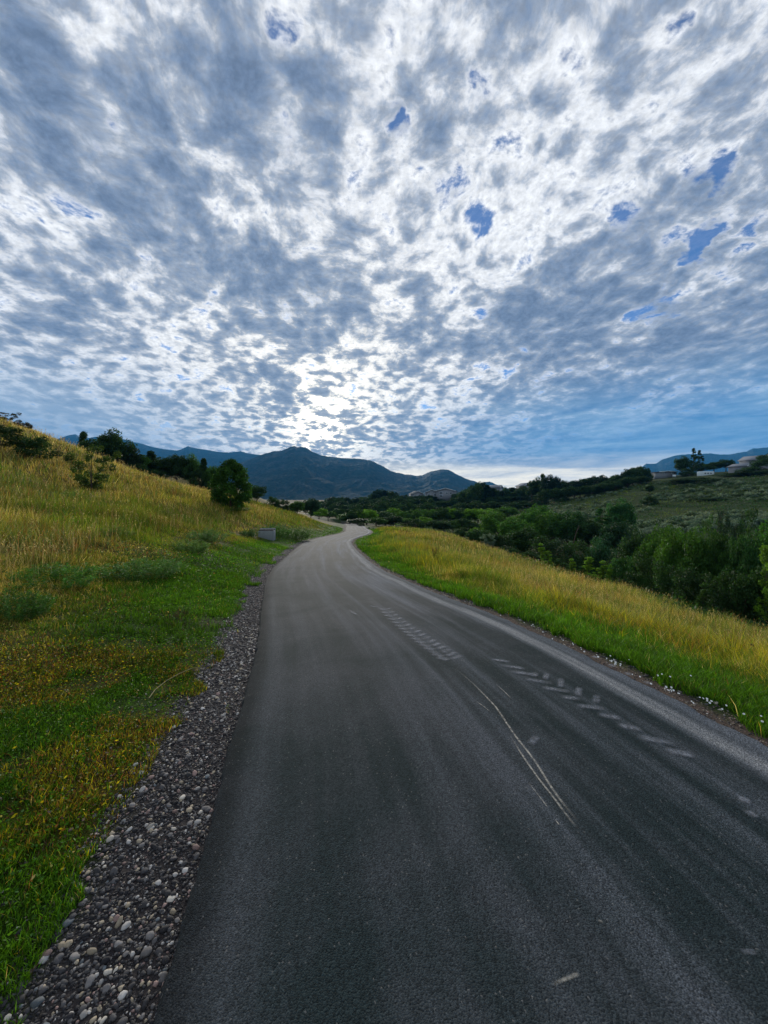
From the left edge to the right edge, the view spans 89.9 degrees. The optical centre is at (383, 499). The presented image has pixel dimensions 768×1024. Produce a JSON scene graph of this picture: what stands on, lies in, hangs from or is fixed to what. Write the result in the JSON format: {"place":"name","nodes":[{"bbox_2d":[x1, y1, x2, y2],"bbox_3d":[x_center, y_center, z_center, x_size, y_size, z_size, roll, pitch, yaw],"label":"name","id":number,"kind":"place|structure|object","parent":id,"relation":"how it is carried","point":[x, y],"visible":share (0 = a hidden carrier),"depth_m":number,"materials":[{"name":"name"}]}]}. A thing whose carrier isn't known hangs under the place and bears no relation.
{"place":"outdoors","nodes":[
{"label":"outdoors","id":0,"kind":"place"},
{"bbox_2d":[59,434,259,474],"bbox_3d":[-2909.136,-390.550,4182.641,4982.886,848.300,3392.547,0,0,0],"label":"mountain ridge","id":1,"kind":"structure","parent":0,"point":[214,458],"depth_m":4687.86,"materials":[{"name":"blue stone"}]},
{"bbox_2d":[228,446,480,499],"bbox_3d":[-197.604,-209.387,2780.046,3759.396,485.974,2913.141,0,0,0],"label":"mountain ridge","id":2,"kind":"structure","parent":0,"point":[296,473],"depth_m":2386.16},
{"bbox_2d":[0,420,767,1023],"bbox_3d":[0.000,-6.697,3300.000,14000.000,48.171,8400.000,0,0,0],"label":"ground","id":3,"kind":"structure","parent":0,"point":[340,524],"depth_m":2.95,"materials":[{"name":"green plant"}]},
{"bbox_2d":[0,424,29,446],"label":"bush","id":4,"kind":"object","parent":3,"relation":"on","point":[5,434],"visible":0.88,"depth_m":24.83,"materials":[{"name":"green plant"}]},
{"bbox_2d":[0,586,56,622],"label":"weed clump","id":5,"kind":"object","parent":3,"relation":"on","point":[22,605],"visible":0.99,"depth_m":5.00,"materials":[{"name":"green plant"}]},
{"bbox_2d":[11,436,63,459],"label":"bush","id":6,"kind":"object","parent":3,"relation":"on","point":[35,446],"visible":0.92,"depth_m":25.08,"materials":[{"name":"green plant"}]},
{"bbox_2d":[0,562,110,592],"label":"weed clump","id":7,"kind":"object","parent":3,"relation":"on","point":[77,576],"visible":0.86,"depth_m":6.48,"materials":[{"name":"green plant"}]},
{"bbox_2d":[62,444,121,491],"bbox_3d":[-16.572,-1.576,22.070,2.233,2.943,2.361,0,0,10],"label":"shrub","id":8,"kind":"object","parent":3,"relation":"on","point":[98,477],"visible":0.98,"depth_m":21.75,"materials":[{"name":"green plant"}]},
{"bbox_2d":[87,526,137,538],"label":"weed clump","id":9,"kind":"object","parent":3,"relation":"on","point":[118,530],"visible":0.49,"depth_m":10.95,"materials":[{"name":"green plant"}]},
{"bbox_2d":[90,427,137,465],"bbox_3d":[-43.554,-7.493,61.993,6.582,8.209,6.015,0,0,-34],"label":"broadleaf tree","id":10,"kind":"object","parent":3,"relation":"on","point":[112,443],"visible":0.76,"depth_m":60.64,"materials":[{"name":"green plant"}]},
{"bbox_2d":[112,444,142,465],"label":"broadleaf tree","id":11,"kind":"object","parent":3,"relation":"on","point":[134,460],"visible":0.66,"depth_m":62.24,"materials":[{"name":"green plant"}]},
{"bbox_2d":[125,454,151,470],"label":"broadleaf tree","id":12,"kind":"object","parent":3,"relation":"on","point":[146,461],"visible":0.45,"depth_m":63.56,"materials":[{"name":"green plant"}]},
{"bbox_2d":[94,556,190,580],"bbox_3d":[-5.195,1.448,8.240,1.876,0.423,1.854,0,0,-35],"label":"weed clump","id":13,"kind":"object","parent":3,"relation":"on","point":[175,568],"visible":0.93,"depth_m":7.99,"materials":[{"name":"green plant"}]},
{"bbox_2d":[147,457,175,475],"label":"broadleaf tree","id":14,"kind":"object","parent":3,"relation":"on","point":[158,463],"visible":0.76,"depth_m":64.94,"materials":[{"name":"green plant"}]},
{"bbox_2d":[159,453,192,481],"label":"broadleaf tree","id":15,"kind":"object","parent":3,"relation":"on","point":[176,458],"visible":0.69,"depth_m":67.19,"materials":[{"name":"green plant"}]},
{"bbox_2d":[168,538,209,552],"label":"weed clump","id":16,"kind":"object","parent":3,"relation":"on","point":[195,546],"visible":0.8,"depth_m":11.37,"materials":[{"name":"green plant"}]},
{"bbox_2d":[177,452,200,482],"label":"broadleaf tree","id":17,"kind":"object","parent":3,"relation":"on","point":[194,462],"visible":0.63,"depth_m":69.07,"materials":[{"name":"green plant"}]},
{"bbox_2d":[189,468,209,489],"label":"bush","id":18,"kind":"object","parent":3,"relation":"on","point":[203,475],"visible":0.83,"depth_m":67.75,"materials":[{"name":"green plant"}]},
{"bbox_2d":[184,528,230,542],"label":"weed clump","id":19,"kind":"object","parent":3,"relation":"on","point":[205,535],"visible":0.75,"depth_m":14.78,"materials":[{"name":"green plant"}]},
{"bbox_2d":[201,466,216,488],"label":"broadleaf tree","id":20,"kind":"object","parent":3,"relation":"on","point":[210,471],"visible":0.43,"depth_m":68.97,"materials":[{"name":"green plant"}]},
{"bbox_2d":[207,459,252,507],"bbox_3d":[-12.579,-1.139,32.020,3.592,4.545,3.647,0,0,12],"label":"broadleaf tree","id":21,"kind":"object","parent":3,"relation":"on","point":[234,469],"visible":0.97,"depth_m":31.17,"materials":[{"name":"green plant"}]},
{"bbox_2d":[249,485,267,500],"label":"broadleaf tree","id":22,"kind":"object","parent":3,"relation":"on","point":[257,492],"visible":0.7,"depth_m":54.58,"materials":[{"name":"green plant"}]},
{"bbox_2d":[258,528,275,540],"bbox_3d":[-7.765,2.387,25.500,1.000,0.870,0.840,0,0,-8],"label":"concrete box","id":23,"kind":"object","parent":3,"relation":"on","point":[268,533],"visible":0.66,"depth_m":25.12,"materials":[{"name":"concrete"}]},
{"bbox_2d":[261,523,290,537],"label":"weed clump","id":24,"kind":"object","parent":3,"relation":"on","point":[278,534],"visible":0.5,"depth_m":27.92,"materials":[{"name":"green plant"}]},
{"bbox_2d":[279,527,311,539],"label":"weed clump","id":25,"kind":"object","parent":3,"relation":"on","point":[296,534],"visible":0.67,"depth_m":29.72,"materials":[{"name":"green plant"}]},
{"bbox_2d":[289,501,304,512],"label":"broadleaf tree","id":26,"kind":"object","parent":3,"relation":"on","point":[297,505],"visible":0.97,"depth_m":65.54,"materials":[{"name":"green plant"}]},
{"bbox_2d":[303,498,320,515],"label":"broadleaf tree","id":27,"kind":"object","parent":3,"relation":"on","point":[311,506],"visible":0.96,"depth_m":71.36,"materials":[{"name":"green plant"}]},
{"bbox_2d":[346,508,365,518],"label":"broadleaf tree","id":28,"kind":"object","parent":3,"relation":"on","point":[351,515],"visible":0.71,"depth_m":108.80,"materials":[{"name":"green plant"}]},
{"bbox_2d":[357,509,378,523],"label":"broadleaf tree","id":29,"kind":"object","parent":3,"relation":"on","point":[367,513],"visible":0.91,"depth_m":108.11,"materials":[{"name":"green plant"}]},
{"bbox_2d":[366,517,388,525],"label":"broadleaf tree","id":30,"kind":"object","parent":3,"relation":"on","point":[376,520],"visible":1,"depth_m":79.75,"materials":[{"name":"green plant"}]},
{"bbox_2d":[0,414,767,1023],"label":"meadow grass","id":31,"kind":"structure","parent":3,"relation":"on","point":[676,642],"depth_m":6.03,"materials":[{"name":"green plant"}]},
{"bbox_2d":[383,515,402,525],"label":"broadleaf tree","id":32,"kind":"object","parent":3,"relation":"on","point":[393,519],"visible":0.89,"depth_m":82.82,"materials":[{"name":"green plant"}]},
{"bbox_2d":[402,509,423,518],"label":"broadleaf tree","id":33,"kind":"object","parent":3,"relation":"on","point":[417,514],"visible":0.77,"depth_m":107.19,"materials":[{"name":"green plant"}]},
{"bbox_2d":[405,518,425,528],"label":"bush","id":34,"kind":"object","parent":3,"relation":"on","point":[416,521],"visible":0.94,"depth_m":82.93,"materials":[{"name":"green plant"}]},
{"bbox_2d":[424,520,442,528],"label":"broadleaf tree","id":35,"kind":"object","parent":3,"relation":"on","point":[434,524],"visible":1,"depth_m":80.66,"materials":[{"name":"green plant"}]},
{"bbox_2d":[431,507,451,520],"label":"broadleaf tree","id":36,"kind":"object","parent":3,"relation":"on","point":[442,513],"visible":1,"depth_m":113.84,"materials":[{"name":"green plant"}]},
{"bbox_2d":[437,520,454,531],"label":"broadleaf tree","id":37,"kind":"object","parent":3,"relation":"on","point":[447,524],"visible":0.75,"depth_m":81.88,"materials":[{"name":"green plant"}]},
{"bbox_2d":[436,488,456,500],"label":"house","id":38,"kind":"structure","parent":3,"relation":"on","point":[444,493],"depth_m":253.38,"materials":[{"name":"grey"}]},
{"bbox_2d":[465,482,483,500],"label":"broadleaf tree","id":39,"kind":"object","parent":3,"relation":"on","point":[477,489],"visible":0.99,"depth_m":206.09,"materials":[{"name":"green plant"}]},
{"bbox_2d":[464,529,494,543],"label":"broadleaf tree","id":40,"kind":"object","parent":3,"relation":"on","point":[473,534],"visible":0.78,"depth_m":47.34,"materials":[{"name":"green plant"}]},
{"bbox_2d":[480,484,491,502],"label":"conifer tree","id":41,"kind":"object","parent":3,"relation":"on","point":[487,491],"visible":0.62,"depth_m":206.89,"materials":[{"name":"green plant"}]},
{"bbox_2d":[480,534,495,546],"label":"shrub","id":42,"kind":"object","parent":3,"relation":"on","point":[491,543],"visible":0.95,"depth_m":43.78,"materials":[{"name":"green plant"}]},
{"bbox_2d":[478,510,516,536],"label":"broadleaf tree","id":43,"kind":"object","parent":3,"relation":"on","point":[492,521],"visible":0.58,"depth_m":68.37,"materials":[{"name":"green plant"}]},
{"bbox_2d":[484,534,514,547],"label":"broadleaf tree","id":44,"kind":"object","parent":3,"relation":"on","point":[503,540],"visible":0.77,"depth_m":45.22,"materials":[{"name":"green plant"}]},
{"bbox_2d":[494,506,517,516],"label":"broadleaf tree","id":45,"kind":"object","parent":3,"relation":"on","point":[508,511],"visible":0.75,"depth_m":121.72,"materials":[{"name":"green plant"}]},
{"bbox_2d":[497,516,537,536],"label":"broadleaf tree","id":46,"kind":"object","parent":3,"relation":"on","point":[505,526],"visible":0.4,"depth_m":61.15,"materials":[{"name":"green plant"}]},
{"bbox_2d":[505,526,547,552],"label":"broadleaf tree","id":47,"kind":"object","parent":3,"relation":"on","point":[522,538],"visible":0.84,"depth_m":50.60,"materials":[{"name":"green plant"}]},
{"bbox_2d":[518,551,546,561],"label":"bush","id":48,"kind":"object","parent":3,"relation":"on","point":[529,553],"visible":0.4,"depth_m":37.85,"materials":[{"name":"green plant"}]},
{"bbox_2d":[517,503,551,526],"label":"broadleaf tree","id":49,"kind":"object","parent":3,"relation":"on","point":[530,515],"visible":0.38,"depth_m":70.45,"materials":[{"name":"green plant"}]},
{"bbox_2d":[528,476,540,501],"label":"broadleaf tree","id":50,"kind":"object","parent":3,"relation":"on","point":[533,488],"visible":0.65,"depth_m":187.85,"materials":[{"name":"green plant"}]},
{"bbox_2d":[532,492,549,505],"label":"bush","id":51,"kind":"object","parent":3,"relation":"on","point":[544,500],"visible":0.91,"depth_m":160.03,"materials":[{"name":"green plant"}]},
{"bbox_2d":[519,535,564,564],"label":"bush","id":52,"kind":"object","parent":3,"relation":"on","point":[549,546],"visible":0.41,"depth_m":43.84,"materials":[{"name":"green plant"}]},
{"bbox_2d":[529,510,563,543],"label":"broadleaf tree","id":53,"kind":"object","parent":3,"relation":"on","point":[546,519],"visible":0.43,"depth_m":65.03,"materials":[{"name":"green plant"}]},
{"bbox_2d":[539,474,556,490],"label":"broadleaf tree","id":54,"kind":"object","parent":3,"relation":"on","point":[549,479],"visible":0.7,"depth_m":176.26,"materials":[{"name":"green plant"}]},
{"bbox_2d":[337,475,767,632],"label":"undergrowth","id":55,"kind":"object","parent":3,"relation":"on","point":[693,607],"visible":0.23,"depth_m":91.41,"materials":[{"name":"green plant"}]},
{"bbox_2d":[544,487,562,502],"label":"broadleaf tree","id":56,"kind":"object","parent":3,"relation":"on","point":[552,491],"visible":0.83,"depth_m":158.52,"materials":[{"name":"green plant"}]},
{"bbox_2d":[547,476,563,489],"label":"broadleaf tree","id":57,"kind":"object","parent":3,"relation":"on","point":[559,484],"visible":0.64,"depth_m":174.82,"materials":[{"name":"green plant"}]},
{"bbox_2d":[545,510,588,546],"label":"broadleaf tree","id":58,"kind":"object","parent":3,"relation":"on","point":[564,526],"visible":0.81,"depth_m":60.73,"materials":[{"name":"green plant"}]},
{"bbox_2d":[554,539,594,577],"bbox_3d":[20.615,6.527,41.780,3.971,4.523,5.008,0,0,10],"label":"bush","id":59,"kind":"object","parent":3,"relation":"on","point":[579,559],"visible":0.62,"depth_m":41.31,"materials":[{"name":"green plant"}]},
{"bbox_2d":[568,518,602,547],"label":"broadleaf tree","id":60,"kind":"object","parent":3,"relation":"on","point":[593,527],"visible":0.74,"depth_m":58.66,"materials":[{"name":"green plant"}]},
{"bbox_2d":[582,557,596,579],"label":"sapling","id":61,"kind":"object","parent":3,"relation":"on","point":[588,567],"visible":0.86,"depth_m":28.41,"materials":[{"name":"green plant"}]},
{"bbox_2d":[585,535,618,578],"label":"bush","id":62,"kind":"object","parent":3,"relation":"on","point":[602,552],"visible":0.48,"depth_m":43.37,"materials":[{"name":"green plant"}]},
{"bbox_2d":[594,508,609,526],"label":"poplar tree","id":63,"kind":"object","parent":3,"relation":"on","point":[599,512],"visible":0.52,"depth_m":65.77,"materials":[{"name":"green plant"}]},
{"bbox_2d":[597,519,641,557],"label":"broadleaf tree","id":64,"kind":"object","parent":3,"relation":"on","point":[618,532],"visible":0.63,"depth_m":51.28,"materials":[{"name":"green plant"}]},
{"bbox_2d":[606,556,632,584],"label":"bush","id":65,"kind":"object","parent":3,"relation":"on","point":[618,571],"visible":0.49,"depth_m":32.80,"materials":[{"name":"green plant"}]},
{"bbox_2d":[605,496,638,527],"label":"broadleaf tree","id":66,"kind":"object","parent":3,"relation":"on","point":[613,513],"visible":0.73,"depth_m":65.01,"materials":[{"name":"green plant"}]},
{"bbox_2d":[618,477,638,486],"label":"broadleaf tree","id":67,"kind":"object","parent":3,"relation":"on","point":[626,480],"visible":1,"depth_m":154.62,"materials":[{"name":"green plant"}]},
{"bbox_2d":[616,528,650,582],"bbox_3d":[24.835,6.155,38.003,3.318,6.830,3.630,0,0,35],"label":"broadleaf tree","id":68,"kind":"object","parent":3,"relation":"on","point":[629,547],"visible":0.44,"depth_m":37.62,"materials":[{"name":"green plant"}]},
{"bbox_2d":[624,467,643,483],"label":"broadleaf tree","id":69,"kind":"object","parent":3,"relation":"on","point":[636,471],"visible":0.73,"depth_m":168.34,"materials":[{"name":"green plant"}]},
{"bbox_2d":[623,573,653,593],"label":"bush","id":70,"kind":"object","parent":3,"relation":"on","point":[641,579],"visible":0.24,"depth_m":25.05,"materials":[{"name":"green plant"}]},
{"bbox_2d":[621,550,668,592],"bbox_3d":[17.171,5.082,25.032,2.732,3.523,2.167,0,0,-5],"label":"bush","id":71,"kind":"object","parent":3,"relation":"on","point":[642,563],"visible":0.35,"depth_m":24.99,"materials":[{"name":"green plant"}]},
{"bbox_2d":[638,496,658,504],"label":"bush","id":72,"kind":"object","parent":3,"relation":"on","point":[651,500],"visible":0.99,"depth_m":111.30,"materials":[{"name":"green plant"}]},
{"bbox_2d":[632,523,674,575],"bbox_3d":[21.367,5.244,29.960,3.048,6.692,3.084,0,0,-33],"label":"broadleaf tree","id":73,"kind":"object","parent":3,"relation":"on","point":[646,547],"visible":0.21,"depth_m":29.60,"materials":[{"name":"green plant"}]},
{"bbox_2d":[547,477,767,535],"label":"sagebrush cover","id":74,"kind":"object","parent":3,"relation":"on","point":[686,517],"visible":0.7,"depth_m":111.22,"materials":[{"name":"green plant"}]},
{"bbox_2d":[651,471,676,478],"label":"shed","id":75,"kind":"structure","parent":3,"relation":"on","point":[662,474],"depth_m":187.54,"materials":[{"name":"grey"}]},
{"bbox_2d":[649,560,690,599],"bbox_3d":[16.447,5.042,22.077,2.425,3.005,2.187,0,0,20],"label":"bush","id":76,"kind":"object","parent":3,"relation":"on","point":[658,577],"visible":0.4,"depth_m":21.94,"materials":[{"name":"green plant"}]},
{"bbox_2d":[653,522,691,575],"bbox_3d":[20.570,4.861,26.853,2.928,6.497,2.881,0,0,24],"label":"broadleaf tree","id":77,"kind":"object","parent":3,"relation":"on","point":[668,551],"visible":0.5,"depth_m":26.85,"materials":[{"name":"green plant"}]},
{"bbox_2d":[673,455,693,475],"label":"broadleaf tree","id":78,"kind":"object","parent":3,"relation":"on","point":[682,463],"visible":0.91,"depth_m":183.83,"materials":[{"name":"green plant"}]},
{"bbox_2d":[676,468,698,475],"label":"bush","id":79,"kind":"object","parent":3,"relation":"on","point":[686,472],"visible":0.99,"depth_m":178.81,"materials":[{"name":"green plant"}]},
{"bbox_2d":[664,566,720,609],"bbox_3d":[15.977,4.849,20.082,2.528,2.657,2.425,0,0,-38],"label":"bush","id":80,"kind":"object","parent":3,"relation":"on","point":[691,581],"visible":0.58,"depth_m":19.89,"materials":[{"name":"green plant"}]},
{"bbox_2d":[669,477,720,481],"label":"bush","id":81,"kind":"object","parent":3,"relation":"on","point":[689,478],"visible":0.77,"depth_m":136.52,"materials":[{"name":"green plant"}]},
{"bbox_2d":[676,526,720,589],"bbox_3d":[20.484,4.758,24.987,2.426,6.349,2.654,0,0,-33],"label":"broadleaf tree","id":82,"kind":"object","parent":3,"relation":"on","point":[694,551],"visible":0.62,"depth_m":24.66,"materials":[{"name":"green plant"}]},
{"bbox_2d":[689,463,716,470],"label":"broadleaf tree","id":83,"kind":"object","parent":3,"relation":"on","point":[703,466],"visible":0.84,"depth_m":181.94,"materials":[{"name":"green plant"}]},
{"bbox_2d":[695,582,712,612],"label":"sapling","id":84,"kind":"object","parent":3,"relation":"on","point":[703,593],"visible":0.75,"depth_m":17.02,"materials":[{"name":"green plant"}]},
{"bbox_2d":[701,514,726,595],"bbox_3d":[30.894,5.578,35.962,1.866,8.569,1.813,0,0,-16],"label":"shrub","id":85,"kind":"object","parent":3,"relation":"on","point":[704,525],"visible":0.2,"depth_m":36.41,"materials":[{"name":"green plant"}]},
{"bbox_2d":[702,529,730,596],"bbox_3d":[21.090,4.927,24.111,2.243,6.185,2.217,0,0,-35],"label":"broadleaf tree","id":86,"kind":"object","parent":3,"relation":"on","point":[722,561],"visible":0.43,"depth_m":23.98,"materials":[{"name":"green plant"}]},
{"bbox_2d":[693,570,739,615],"bbox_3d":[16.008,4.745,18.403,1.749,2.745,2.206,0,0,9],"label":"bush","id":87,"kind":"object","parent":3,"relation":"on","point":[728,605],"visible":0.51,"depth_m":18.20,"materials":[{"name":"green plant"}]},
{"bbox_2d":[715,459,735,471],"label":"broadleaf tree","id":88,"kind":"object","parent":3,"relation":"on","point":[724,462],"visible":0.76,"depth_m":184.66,"materials":[{"name":"green plant"}]},
{"bbox_2d":[717,510,746,555],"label":"shrub","id":89,"kind":"object","parent":3,"relation":"on","point":[724,532],"visible":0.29,"depth_m":34.20,"materials":[{"name":"green plant"}]},
{"bbox_2d":[712,570,766,623],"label":"bush","id":90,"kind":"object","parent":3,"relation":"on","point":[741,595],"visible":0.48,"depth_m":17.23,"materials":[{"name":"green plant"}]},
{"bbox_2d":[719,530,764,597],"bbox_3d":[20.685,4.748,22.107,2.385,6.173,2.348,0,0,32],"label":"broadleaf tree","id":91,"kind":"object","parent":3,"relation":"on","point":[740,562],"visible":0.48,"depth_m":21.70,"materials":[{"name":"green plant"}]},
{"bbox_2d":[726,463,761,472],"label":"garage","id":92,"kind":"structure","parent":3,"relation":"on","point":[733,467],"depth_m":165.81,"materials":[{"name":"white"}]},
{"bbox_2d":[730,565,767,628],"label":"bush","id":93,"kind":"object","parent":3,"relation":"on","point":[757,576],"visible":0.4,"depth_m":17.07,"materials":[{"name":"green plant"}]},
{"bbox_2d":[734,466,767,475],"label":"bush","id":94,"kind":"object","parent":3,"relation":"on","point":[752,469],"visible":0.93,"depth_m":140.17,"materials":[{"name":"green plant"}]},
{"bbox_2d":[736,504,767,545],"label":"shrub","id":95,"kind":"object","parent":3,"relation":"on","point":[748,529],"visible":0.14,"depth_m":31.66,"materials":[{"name":"green plant"}]},
{"bbox_2d":[738,455,767,469],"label":"house","id":96,"kind":"structure","parent":3,"relation":"on","point":[746,459],"depth_m":171.72,"materials":[{"name":"white"}]},
{"bbox_2d":[741,519,767,561],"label":"broadleaf tree","id":97,"kind":"object","parent":3,"relation":"on","point":[763,539],"visible":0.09,"depth_m":22.16,"materials":[{"name":"green plant"}]},
{"bbox_2d":[749,453,767,466],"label":"broadleaf tree","id":98,"kind":"object","parent":3,"relation":"on","point":[762,460],"visible":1,"depth_m":140.69,"materials":[{"name":"green plant"}]},
{"bbox_2d":[753,543,767,624],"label":"sapling","id":99,"kind":"object","parent":3,"relation":"on","point":[763,551],"visible":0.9,"depth_m":16.56,"materials":[{"name":"green plant"}]},
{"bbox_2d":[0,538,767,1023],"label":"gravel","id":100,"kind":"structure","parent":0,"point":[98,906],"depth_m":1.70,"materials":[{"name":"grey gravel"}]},
{"bbox_2d":[0,0,767,487],"label":"sky","id":101,"kind":"structure","parent":0,"point":[507,243],"materials":[{"name":"blue"}]},
{"bbox_2d":[153,523,767,1023],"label":"road","id":102,"kind":"structure","parent":0,"point":[397,835],"depth_m":1.82,"materials":[{"name":"grey asphalt"}]},
{"bbox_2d":[479,692,570,979],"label":"road scratches","id":103,"kind":"object","parent":102,"relation":"on","point":[532,769],"visible":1,"depth_m":2.27,"materials":[{"name":"grey asphalt"}]},
{"bbox_2d":[337,580,756,951],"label":"tyre tracks","id":104,"kind":"object","parent":102,"relation":"on","point":[684,753],"visible":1,"depth_m":3.21,"materials":[{"name":"grey"}]},
{"bbox_2d":[642,447,767,474],"bbox_3d":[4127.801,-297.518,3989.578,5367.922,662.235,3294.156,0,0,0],"label":"mountain ridge","id":105,"kind":"structure","parent":0,"point":[666,464],"depth_m":4461.78,"materials":[{"name":"blue stone"}]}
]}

